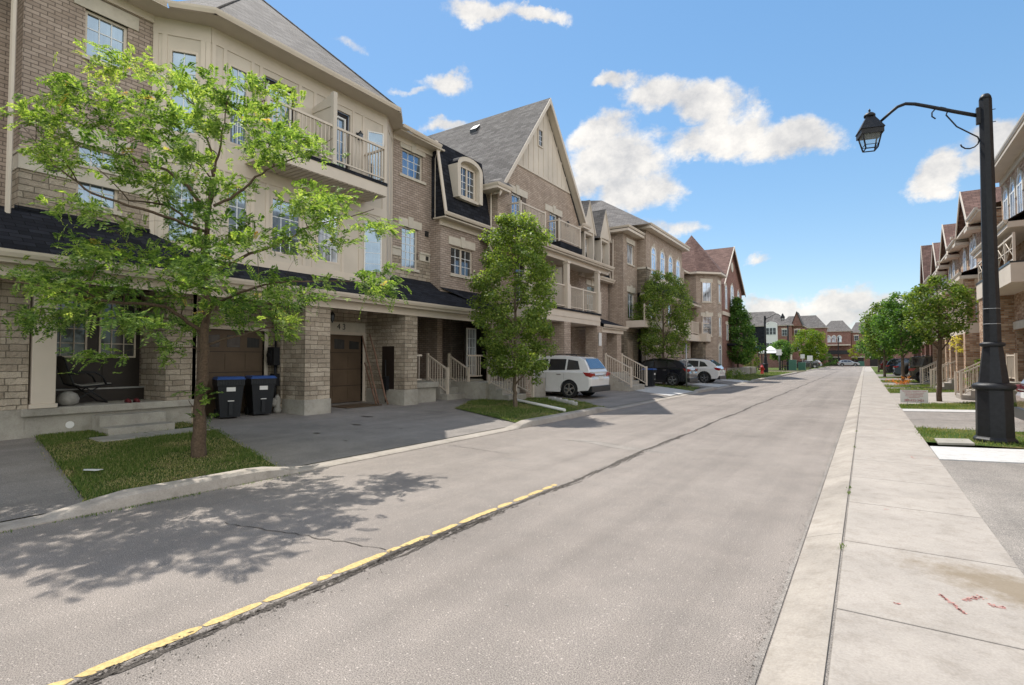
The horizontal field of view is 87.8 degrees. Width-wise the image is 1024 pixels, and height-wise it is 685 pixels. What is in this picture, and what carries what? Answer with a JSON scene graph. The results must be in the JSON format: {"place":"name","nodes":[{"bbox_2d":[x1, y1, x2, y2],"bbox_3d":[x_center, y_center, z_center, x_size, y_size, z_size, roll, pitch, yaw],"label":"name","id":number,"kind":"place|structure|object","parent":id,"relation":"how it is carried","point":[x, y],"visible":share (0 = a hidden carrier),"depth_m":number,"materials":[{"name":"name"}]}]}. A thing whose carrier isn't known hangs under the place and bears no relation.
{"place":"outdoors","nodes":[
{"label":"outdoors","id":0,"kind":"place"},
{"bbox_2d":[31,421,284,501],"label":"grass","id":1,"kind":"structure","parent":0,"point":[115,452],"depth_m":8.39,"materials":[{"name":"green plant"}]},
{"bbox_2d":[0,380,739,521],"bbox_3d":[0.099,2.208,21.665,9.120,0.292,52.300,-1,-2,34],"label":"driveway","id":2,"kind":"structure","parent":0,"point":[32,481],"depth_m":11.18,"materials":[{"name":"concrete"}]},
{"bbox_2d":[212,376,244,417],"bbox_3d":[-7.153,1.386,13.400,0.653,1.060,0.785,1,-2,-38],"label":"wheeled bin","id":3,"kind":"object","parent":2,"relation":"on","point":[228,401],"visible":0.98,"depth_m":13.14,"materials":[{"name":"black plastic"}]},
{"bbox_2d":[244,375,276,414],"bbox_3d":[-6.721,1.410,14.141,0.653,1.060,0.785,2,-3,-42],"label":"wheeled bin","id":4,"kind":"object","parent":2,"relation":"on","point":[259,390],"visible":0.91,"depth_m":13.89,"materials":[{"name":"black plastic"}]},
{"bbox_2d":[272,394,281,412],"bbox_3d":[-6.439,1.673,14.528,0.228,0.500,0.319,0,-2,8],"label":"crumpled sack","id":5,"kind":"object","parent":2,"relation":"on","point":[276,404],"visible":0.92,"depth_m":14.50,"materials":[{"name":"grey plastic"}]},
{"bbox_2d":[331,403,381,407],"bbox_3d":[-4.970,1.996,16.813,0.950,0.022,1.400,-1,-2,34],"label":"threshold","id":6,"kind":"object","parent":2,"relation":"on","point":[354,405],"visible":0.86,"depth_m":16.74,"materials":[{"name":"grey concrete"}]},
{"bbox_2d":[362,335,378,403],"bbox_3d":[-4.636,0.877,17.408,0.768,2.237,0.069,-1,-2,27],"label":"wooden pole","id":7,"kind":"object","parent":6,"relation":"on","point":[377,399],"visible":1,"depth_m":17.37,"materials":[{"name":"brown wood"}]},
{"bbox_2d":[369,334,388,404],"bbox_3d":[-4.354,0.862,17.368,0.781,2.309,0.075,-1,-2,20],"label":"wooden pole","id":8,"kind":"object","parent":2,"relation":"on","point":[379,371],"visible":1,"depth_m":17.33,"materials":[{"name":"brown wood"}]},
{"bbox_2d":[534,354,609,397],"bbox_3d":[1.671,1.422,23.348,4.905,1.833,2.240,-1,-2,34],"label":"parked car","id":9,"kind":"object","parent":2,"relation":"on","point":[570,375],"visible":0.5,"depth_m":21.95,"materials":[{"name":"white paint"}]},
{"bbox_2d":[636,357,697,385],"bbox_3d":[8.976,1.817,33.495,4.875,1.743,2.240,-1,-2,34],"label":"parked car","id":10,"kind":"object","parent":2,"relation":"on","point":[671,372],"visible":0.66,"depth_m":32.18,"materials":[{"name":"black paint"}]},
{"bbox_2d":[683,358,725,382],"bbox_3d":[12.367,1.951,37.603,4.875,1.743,2.240,-1,-2,34],"label":"parked car","id":11,"kind":"object","parent":2,"relation":"on","point":[710,370],"visible":0.47,"depth_m":36.12,"materials":[{"name":"white paint"}]},
{"bbox_2d":[1,370,802,521],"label":"yard","id":12,"kind":"structure","parent":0,"point":[381,450],"depth_m":9.74,"materials":[{"name":"green plant"}]},
{"bbox_2d":[0,37,414,458],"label":"tree","id":13,"kind":"object","parent":12,"relation":"on","point":[177,266],"visible":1,"depth_m":8.18,"materials":[{"name":"green plant"}]},
{"bbox_2d":[127,0,426,422],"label":"townhouse","id":14,"kind":"structure","parent":12,"relation":"on","point":[319,367],"depth_m":14.62,"materials":[{"name":"beige paint"}]},
{"bbox_2d":[166,174,195,242],"bbox_3d":[-7.723,-3.098,12.421,0.394,1.600,0.512,-1,-2,34],"label":"window","id":15,"kind":"structure","parent":14,"relation":"in","point":[181,187],"depth_m":12.43,"materials":[{"name":"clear glass"}]},
{"bbox_2d":[168,48,198,135],"bbox_3d":[-7.723,-5.877,12.511,0.394,2.000,0.512,-1,-2,34],"label":"window","id":16,"kind":"structure","parent":14,"relation":"in","point":[175,55],"depth_m":12.53,"materials":[{"name":"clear glass"}]},
{"bbox_2d":[196,329,262,414],"bbox_3d":[-7.616,0.765,13.987,0.052,2.220,2.200,-1,-2,34],"label":"garage door","id":17,"kind":"structure","parent":14,"relation":"in","point":[242,355],"depth_m":14.19,"materials":[{"name":"brown wood"}]},
{"bbox_2d":[226,185,248,246],"bbox_3d":[-6.821,-3.123,13.194,0.055,1.500,0.550,-1,-2,34],"label":"window","id":18,"kind":"structure","parent":14,"relation":"in","point":[243,204],"depth_m":13.22,"materials":[{"name":"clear glass"}]},
{"bbox_2d":[228,63,248,147],"bbox_3d":[-6.834,-5.872,13.263,0.055,2.000,0.500,-1,-2,34],"label":"window","id":19,"kind":"structure","parent":14,"relation":"in","point":[236,128],"depth_m":13.27,"materials":[{"name":"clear glass"}]},
{"bbox_2d":[264,78,293,148],"bbox_3d":[-6.281,-5.909,14.278,0.075,2.100,0.940,-1,-2,34],"label":"window","id":20,"kind":"structure","parent":14,"relation":"in","point":[271,82],"depth_m":14.43,"materials":[{"name":"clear glass"}]},
{"bbox_2d":[270,196,300,257],"bbox_3d":[-6.087,-3.087,14.297,0.055,1.500,0.900,-1,-2,34],"label":"window","id":21,"kind":"structure","parent":14,"relation":"in","point":[280,221],"depth_m":14.26,"materials":[{"name":"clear glass"}]},
{"bbox_2d":[316,210,339,264],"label":"window","id":22,"kind":"structure","parent":14,"relation":"in","point":[334,258],"depth_m":15.44,"materials":[{"name":"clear glass"}]},
{"bbox_2d":[337,111,347,168],"bbox_3d":[-5.188,-5.856,15.922,0.075,2.100,0.650,-1,-2,34],"label":"balcony door","id":23,"kind":"structure","parent":14,"relation":"in","point":[342,120],"depth_m":16.05,"materials":[{"name":"clear glass"}]},
{"bbox_2d":[330,334,360,402],"bbox_3d":[-5.846,0.849,17.192,0.052,2.220,2.400,-1,-2,34],"label":"garage door","id":24,"kind":"structure","parent":14,"relation":"in","point":[345,350],"depth_m":17.64,"materials":[{"name":"brown wood"}]},
{"bbox_2d":[392,124,499,402],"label":"townhouse","id":25,"kind":"structure","parent":12,"relation":"on","point":[439,251],"depth_m":20.02,"materials":[{"name":"beige brick"}]},
{"bbox_2d":[402,226,416,268],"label":"window","id":26,"kind":"structure","parent":25,"relation":"in","point":[409,242],"depth_m":19.27,"materials":[{"name":"clear glass"}]},
{"bbox_2d":[402,149,421,180],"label":"window","id":27,"kind":"structure","parent":25,"relation":"in","point":[411,163],"depth_m":19.45,"materials":[{"name":"clear glass"}]},
{"bbox_2d":[451,246,471,276],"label":"window","id":28,"kind":"structure","parent":25,"relation":"in","point":[460,258],"depth_m":20.87,"materials":[{"name":"clear glass"}]},
{"bbox_2d":[461,166,474,200],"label":"window","id":29,"kind":"structure","parent":25,"relation":"in","point":[467,175],"depth_m":20.98,"materials":[{"name":"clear glass"}]},
{"bbox_2d":[466,328,475,375],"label":"window","id":30,"kind":"structure","parent":25,"relation":"in","point":[470,332],"depth_m":21.89,"materials":[{"name":"white glass"}]},
{"bbox_2d":[463,325,480,377],"bbox_3d":[-1.650,0.391,22.046,0.050,2.150,1.100,-1,-2,34],"label":"front door","id":31,"kind":"structure","parent":25,"relation":"in","point":[478,334],"depth_m":22.16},
{"bbox_2d":[428,98,647,400],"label":"townhouse","id":32,"kind":"structure","parent":12,"relation":"on","point":[519,154],"depth_m":25.06,"materials":[{"name":"brick"}]},
{"bbox_2d":[512,193,519,224],"bbox_3d":[0.136,-5.645,23.337,0.055,1.700,0.800,-1,-2,34],"label":"balcony door","id":33,"kind":"structure","parent":32,"relation":"in","point":[515,198],"depth_m":23.41,"materials":[{"name":"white glass"}]},
{"bbox_2d":[537,127,542,148],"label":"window","id":34,"kind":"structure","parent":32,"relation":"in","point":[539,132],"depth_m":25.02,"materials":[{"name":"clear glass"}]},
{"bbox_2d":[578,200,615,366],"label":"townhouse","id":35,"kind":"structure","parent":12,"relation":"on","point":[596,240],"depth_m":30.64,"materials":[{"name":"beige brick"}]},
{"bbox_2d":[587,285,593,312],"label":"window","id":36,"kind":"structure","parent":35,"relation":"in","point":[590,288],"depth_m":30.23,"materials":[{"name":"clear glass"}]},
{"bbox_2d":[590,200,690,382],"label":"townhouse","id":37,"kind":"structure","parent":12,"relation":"on","point":[643,249],"depth_m":33.46,"materials":[{"name":"brick"}]},
{"bbox_2d":[627,243,632,264],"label":"window","id":38,"kind":"structure","parent":37,"relation":"in","point":[629,247],"depth_m":33.08,"materials":[{"name":"clear glass"}]},
{"bbox_2d":[628,292,633,318],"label":"window","id":39,"kind":"structure","parent":37,"relation":"in","point":[630,295],"depth_m":33.03,"materials":[{"name":"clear glass"}]},
{"bbox_2d":[651,247,655,273],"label":"window","id":40,"kind":"structure","parent":37,"relation":"in","point":[653,253],"depth_m":34.60,"materials":[{"name":"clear glass"}]},
{"bbox_2d":[678,235,726,366],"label":"townhouse","id":41,"kind":"structure","parent":12,"relation":"on","point":[704,274],"depth_m":44.54,"materials":[{"name":"brick"}]},
{"bbox_2d":[702,282,711,301],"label":"window","id":42,"kind":"structure","parent":41,"relation":"in","point":[706,286],"depth_m":44.54,"materials":[{"name":"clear glass"}]},
{"bbox_2d":[702,316,711,335],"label":"window","id":43,"kind":"structure","parent":41,"relation":"in","point":[705,319],"depth_m":44.46,"materials":[{"name":"clear glass"}]},
{"bbox_2d":[705,246,755,375],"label":"townhouse","id":44,"kind":"structure","parent":12,"relation":"on","point":[726,260],"depth_m":53.60,"materials":[{"name":"red brick"}]},
{"bbox_2d":[725,369,750,378],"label":"flower bed","id":45,"kind":"object","parent":12,"relation":"on","point":[728,375],"visible":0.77,"depth_m":42.46,"materials":[{"name":"green plant"}]},
{"bbox_2d":[726,296,766,367],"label":"tree","id":46,"kind":"object","parent":12,"relation":"on","point":[738,314],"visible":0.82,"depth_m":52.66,"materials":[{"name":"green plant"}]},
{"bbox_2d":[768,339,794,369],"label":"tree","id":47,"kind":"object","parent":12,"relation":"on","point":[786,350],"visible":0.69,"depth_m":85.25,"materials":[{"name":"green plant"}]},
{"bbox_2d":[0,366,877,684],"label":"road","id":48,"kind":"structure","parent":0,"point":[702,538],"depth_m":4.46,"materials":[{"name":"grey asphalt"}]},
{"bbox_2d":[48,484,556,684],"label":"yellow line","id":49,"kind":"object","parent":48,"relation":"on","point":[132,654],"visible":1,"depth_m":3.60,"materials":[{"name":"paint"}]},
{"bbox_2d":[0,366,830,532],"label":"kerb","id":50,"kind":"structure","parent":48,"relation":"on","point":[142,495],"depth_m":7.13,"materials":[{"name":"concrete"}]},
{"bbox_2d":[0,412,858,549],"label":"weeds","id":51,"kind":"object","parent":48,"relation":"on","point":[120,509],"visible":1,"depth_m":6.17,"materials":[{"name":"green plant"}]},
{"bbox_2d":[70,371,836,684],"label":"road crack","id":52,"kind":"object","parent":48,"relation":"on","point":[95,678],"visible":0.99,"depth_m":4.13,"materials":[{"name":"grey asphalt"}]},
{"bbox_2d":[79,427,837,684],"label":"loose grit","id":53,"kind":"object","parent":48,"relation":"on","point":[512,514],"visible":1,"depth_m":3.74,"materials":[{"name":"gravel"}]},
{"bbox_2d":[566,439,670,452],"bbox_3d":[2.007,2.040,10.524,0.438,0.001,2.390,2,-2,-41],"label":"road patch","id":54,"kind":"object","parent":48,"relation":"on","point":[612,445],"visible":1,"depth_m":10.41,"materials":[{"name":"grey asphalt"}]},
{"bbox_2d":[747,393,853,684],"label":"gutter grit","id":55,"kind":"object","parent":48,"relation":"on","point":[763,646],"visible":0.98,"depth_m":3.79,"materials":[{"name":"stone"}]},
{"bbox_2d":[757,367,864,684],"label":"kerb","id":56,"kind":"structure","parent":48,"relation":"on","point":[797,652],"depth_m":3.78,"materials":[{"name":"concrete"}]},
{"bbox_2d":[837,360,859,365],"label":"parked car","id":57,"kind":"object","parent":48,"relation":"on","point":[847,362],"visible":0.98,"depth_m":135.39,"materials":[{"name":"silver metal"}]},
{"bbox_2d":[0,367,1023,522],"bbox_3d":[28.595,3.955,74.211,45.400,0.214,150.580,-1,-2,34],"label":"lawn","id":58,"kind":"structure","parent":0,"point":[875,370],"depth_m":9.48,"materials":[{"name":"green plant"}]},
{"bbox_2d":[0,0,218,440],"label":"townhouse","id":59,"kind":"structure","parent":58,"relation":"on","point":[36,36],"depth_m":10.89,"materials":[{"name":"beige brick"}]},
{"bbox_2d":[56,391,79,405],"bbox_3d":[-8.948,1.126,10.716,0.370,0.285,0.370,-1,-2,34],"label":"grey bag","id":60,"kind":"object","parent":59,"relation":"on","point":[68,398],"visible":0.99,"depth_m":10.61,"materials":[{"name":"plastic"}]},
{"bbox_2d":[56,356,111,402],"bbox_3d":[-9.048,0.780,11.207,0.578,0.992,0.856,-1,-2,34],"label":"patio chair","id":61,"kind":"object","parent":59,"relation":"on","point":[62,367],"visible":0.85,"depth_m":11.06,"materials":[{"name":"paint"}]},
{"bbox_2d":[76,143,118,210],"bbox_3d":[-8.917,-3.526,11.424,0.055,1.290,0.760,-1,-2,34],"label":"window","id":62,"kind":"structure","parent":59,"relation":"in","point":[109,193],"depth_m":11.44,"materials":[{"name":"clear glass"}]},
{"bbox_2d":[55,292,144,402],"bbox_3d":[-9.339,0.090,11.707,0.250,2.420,2.160,-1,-2,34],"label":"front door","id":63,"kind":"structure","parent":59,"relation":"in","point":[125,384],"depth_m":11.98,"materials":[{"name":"grey metal"}]},
{"bbox_2d":[84,10,126,67],"bbox_3d":[-8.867,-6.557,11.597,0.055,1.000,0.780,-1,-2,34],"label":"window","id":64,"kind":"structure","parent":59,"relation":"in","point":[100,30],"depth_m":11.58,"materials":[{"name":"clear glass"}]},
{"bbox_2d":[89,427,209,441],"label":"stone path","id":65,"kind":"structure","parent":58,"relation":"on","point":[129,436],"depth_m":10.34,"materials":[{"name":"grey stone"}]},
{"bbox_2d":[465,210,559,406],"bbox_3d":[0.023,-1.153,17.721,3.356,6.743,3.256,-1,-2,34],"label":"tree","id":66,"kind":"object","parent":58,"relation":"on","point":[496,348],"visible":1,"depth_m":17.24,"materials":[{"name":"green plant"}]},
{"bbox_2d":[456,397,603,421],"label":"grass","id":67,"kind":"structure","parent":58,"relation":"on","point":[509,407],"depth_m":17.18,"materials":[{"name":"green plant"}]},
{"bbox_2d":[512,399,565,410],"bbox_3d":[0.426,2.060,18.863,0.167,0.288,5.682,1,-2,-25],"label":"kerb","id":68,"kind":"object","parent":58,"relation":"on","point":[545,406],"visible":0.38,"depth_m":17.47,"materials":[{"name":"white concrete"}]},
{"bbox_2d":[629,270,697,384],"bbox_3d":[9.261,-0.926,32.607,3.996,7.241,4.127,1,-2,-23],"label":"tree","id":69,"kind":"object","parent":58,"relation":"on","point":[678,290],"visible":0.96,"depth_m":32.07,"materials":[{"name":"green plant"}]},
{"bbox_2d":[655,370,792,389],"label":"grass","id":70,"kind":"structure","parent":58,"relation":"on","point":[772,373],"depth_m":50.12,"materials":[{"name":"green plant"}]},
{"bbox_2d":[742,311,793,367],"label":"townhouse","id":71,"kind":"structure","parent":58,"relation":"on","point":[776,328],"depth_m":113.30,"materials":[{"name":"red brick"}]},
{"bbox_2d":[758,346,782,369],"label":"canopy","id":72,"kind":"object","parent":58,"relation":"on","point":[770,349],"visible":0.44,"depth_m":84.31,"materials":[{"name":"white fabric"}]},
{"bbox_2d":[763,313,784,372],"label":"street lamp","id":73,"kind":"object","parent":58,"relation":"on","point":[765,364],"visible":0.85,"depth_m":63.71,"materials":[{"name":"metal"}]},
{"bbox_2d":[792,311,807,362],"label":"townhouse","id":74,"kind":"structure","parent":58,"relation":"on","point":[798,323],"depth_m":112.01,"materials":[{"name":"red brick"}]},
{"bbox_2d":[786,315,828,366],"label":"townhouse","id":75,"kind":"structure","parent":58,"relation":"on","point":[815,322],"depth_m":131.69,"materials":[{"name":"red brick"}]},
{"bbox_2d":[791,328,829,368],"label":"tree","id":76,"kind":"object","parent":58,"relation":"on","point":[812,337],"visible":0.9,"depth_m":96.92,"materials":[{"name":"green plant"}]},
{"bbox_2d":[826,320,851,365],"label":"townhouse","id":77,"kind":"structure","parent":58,"relation":"on","point":[841,330],"depth_m":146.78,"materials":[{"name":"red brick"}]},
{"bbox_2d":[855,318,893,371],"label":"tree","id":78,"kind":"object","parent":58,"relation":"on","point":[861,346],"visible":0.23,"depth_m":69.37,"materials":[{"name":"green plant"}]},
{"bbox_2d":[857,301,905,376],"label":"tree","id":79,"kind":"object","parent":58,"relation":"on","point":[874,309],"visible":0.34,"depth_m":50.92,"materials":[{"name":"green plant"}]},
{"bbox_2d":[851,322,912,365],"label":"townhouse","id":80,"kind":"structure","parent":58,"relation":"on","point":[855,334],"depth_m":144.54,"materials":[{"name":"red brick"}]},
{"bbox_2d":[868,292,932,383],"bbox_3d":[26.589,-0.345,36.323,3.650,6.364,3.420,0,-2,10],"label":"tree","id":81,"kind":"object","parent":58,"relation":"on","point":[909,344],"visible":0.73,"depth_m":36.15,"materials":[{"name":"green plant"}]},
{"bbox_2d":[900,390,927,404],"bbox_3d":[13.836,1.940,18.301,0.780,0.610,0.019,-1,-2,27],"label":"yard sign","id":82,"kind":"object","parent":58,"relation":"on","point":[913,396],"visible":1,"depth_m":18.30,"materials":[{"name":"white plastic"}]},
{"bbox_2d":[880,379,954,392],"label":"grass","id":83,"kind":"structure","parent":58,"relation":"on","point":[915,388],"depth_m":29.13,"materials":[{"name":"green plant"}]},
{"bbox_2d":[913,245,933,356],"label":"townhouse","id":84,"kind":"structure","parent":58,"relation":"on","point":[925,258],"depth_m":48.79,"materials":[{"name":"red brick"}]},
{"bbox_2d":[913,242,947,379],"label":"townhouse","id":85,"kind":"structure","parent":58,"relation":"on","point":[927,349],"depth_m":38.50,"materials":[{"name":"red brick"}]},
{"bbox_2d":[855,93,1018,443],"bbox_3d":[8.703,-1.587,11.059,2.540,7.170,0.680,-1,-2,34],"label":"street lamp","id":86,"kind":"object","parent":58,"relation":"on","point":[993,387],"visible":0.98,"depth_m":10.46,"materials":[{"name":"metal"}]},
{"bbox_2d":[898,274,979,401],"bbox_3d":[16.636,-0.173,20.701,2.365,5.000,2.533,-1,-2,16],"label":"tree","id":87,"kind":"object","parent":58,"relation":"on","point":[941,329],"visible":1,"depth_m":20.52,"materials":[{"name":"green plant"}]},
{"bbox_2d":[920,223,968,384],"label":"townhouse","id":88,"kind":"structure","parent":58,"relation":"on","point":[953,261],"depth_m":32.92,"materials":[{"name":"paint"}]},
{"bbox_2d":[934,438,974,445],"bbox_3d":[8.568,1.923,10.309,0.560,0.045,0.944,-1,-2,34],"label":"utility cover","id":89,"kind":"object","parent":58,"relation":"on","point":[950,441],"visible":0.95,"depth_m":10.19,"materials":[{"name":"concrete"}]},
{"bbox_2d":[898,401,1023,446],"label":"grass","id":90,"kind":"structure","parent":58,"relation":"on","point":[933,405],"depth_m":12.15,"materials":[{"name":"green plant"}]},
{"bbox_2d":[930,187,1002,392],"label":"townhouse","id":91,"kind":"structure","parent":58,"relation":"on","point":[968,223],"depth_m":26.12,"materials":[{"name":"brick"}]},
{"bbox_2d":[949,335,963,356],"bbox_3d":[21.465,0.135,25.500,1.028,1.098,0.839,0,-2,3],"label":"shrub","id":92,"kind":"object","parent":91,"relation":"on","point":[956,341],"visible":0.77,"depth_m":25.58,"materials":[{"name":"yellow plant"}]},
{"bbox_2d":[954,112,1023,402],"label":"townhouse","id":93,"kind":"structure","parent":58,"relation":"on","point":[1009,166],"depth_m":20.70,"materials":[{"name":"brick"}]},
{"bbox_2d":[1003,190,1008,219],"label":"window","id":94,"kind":"structure","parent":93,"relation":"in","point":[1005,201],"depth_m":22.20,"materials":[{"name":"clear glass"}]},
{"bbox_2d":[1010,182,1015,217],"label":"window","id":95,"kind":"structure","parent":93,"relation":"in","point":[1012,199],"depth_m":21.13,"materials":[{"name":"clear glass"}]},
{"bbox_2d":[1017,173,1023,213],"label":"window","id":96,"kind":"structure","parent":93,"relation":"in","point":[1020,193],"depth_m":20.09,"materials":[{"name":"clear glass"}]},
{"bbox_2d":[167,0,1023,328],"label":"sky","id":97,"kind":"structure","parent":0,"point":[719,123],"materials":[{"name":"blue"}]},
{"bbox_2d":[635,379,1023,463],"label":"pale concrete path","id":98,"kind":"structure","parent":0,"point":[996,455],"depth_m":9.37,"materials":[{"name":"white concrete"}]},
{"bbox_2d":[641,368,656,386],"bbox_3d":[7.736,1.999,30.109,0.785,1.060,0.653,-1,-2,34],"label":"wheeled bin","id":99,"kind":"object","parent":98,"relation":"on","point":[651,374],"visible":0.94,"depth_m":29.86,"materials":[{"name":"black plastic"}]},
{"bbox_2d":[823,368,864,684],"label":"sidewalk bed","id":100,"kind":"object","parent":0,"point":[827,666],"visible":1,"depth_m":3.67,"materials":[{"name":"concrete"}]},
{"bbox_2d":[828,367,1023,684],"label":"sidewalk","id":101,"kind":"structure","parent":0,"point":[919,536],"depth_m":3.91,"materials":[{"name":"concrete"}]},
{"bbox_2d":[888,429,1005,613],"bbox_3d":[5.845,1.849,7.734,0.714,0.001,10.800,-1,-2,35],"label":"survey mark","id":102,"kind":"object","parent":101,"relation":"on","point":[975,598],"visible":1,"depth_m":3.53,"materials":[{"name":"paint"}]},
{"bbox_2d":[890,392,974,404],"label":"concrete path","id":103,"kind":"structure","parent":0,"point":[949,397],"depth_m":22.15,"materials":[{"name":"white concrete"}]},
{"bbox_2d":[876,374,1023,574],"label":"driveway","id":104,"kind":"structure","parent":0,"point":[993,492],"depth_m":6.62,"materials":[{"name":"concrete"}]},
{"bbox_2d":[886,358,908,375],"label":"parked car","id":105,"kind":"object","parent":104,"relation":"on","point":[891,363],"visible":0.06,"depth_m":53.81,"materials":[{"name":"black paint"}]},
{"bbox_2d":[904,355,932,381],"bbox_3d":[30.004,1.846,36.693,4.775,1.933,2.200,-1,-2,34],"label":"parked offroader","id":106,"kind":"object","parent":104,"relation":"on","point":[912,367],"visible":0.42,"depth_m":36.87,"materials":[{"name":"green paint"}]},
{"bbox_2d":[904,412,1023,422],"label":"driveway patch","id":107,"kind":"object","parent":104,"relation":"on","point":[942,416],"visible":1,"depth_m":15.11,"materials":[{"name":"concrete"}]},
{"bbox_2d":[1014,379,1023,419],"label":"parked car","id":108,"kind":"object","parent":104,"relation":"on","point":[1019,410],"visible":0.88,"depth_m":12.38,"materials":[{"name":"white paint"}]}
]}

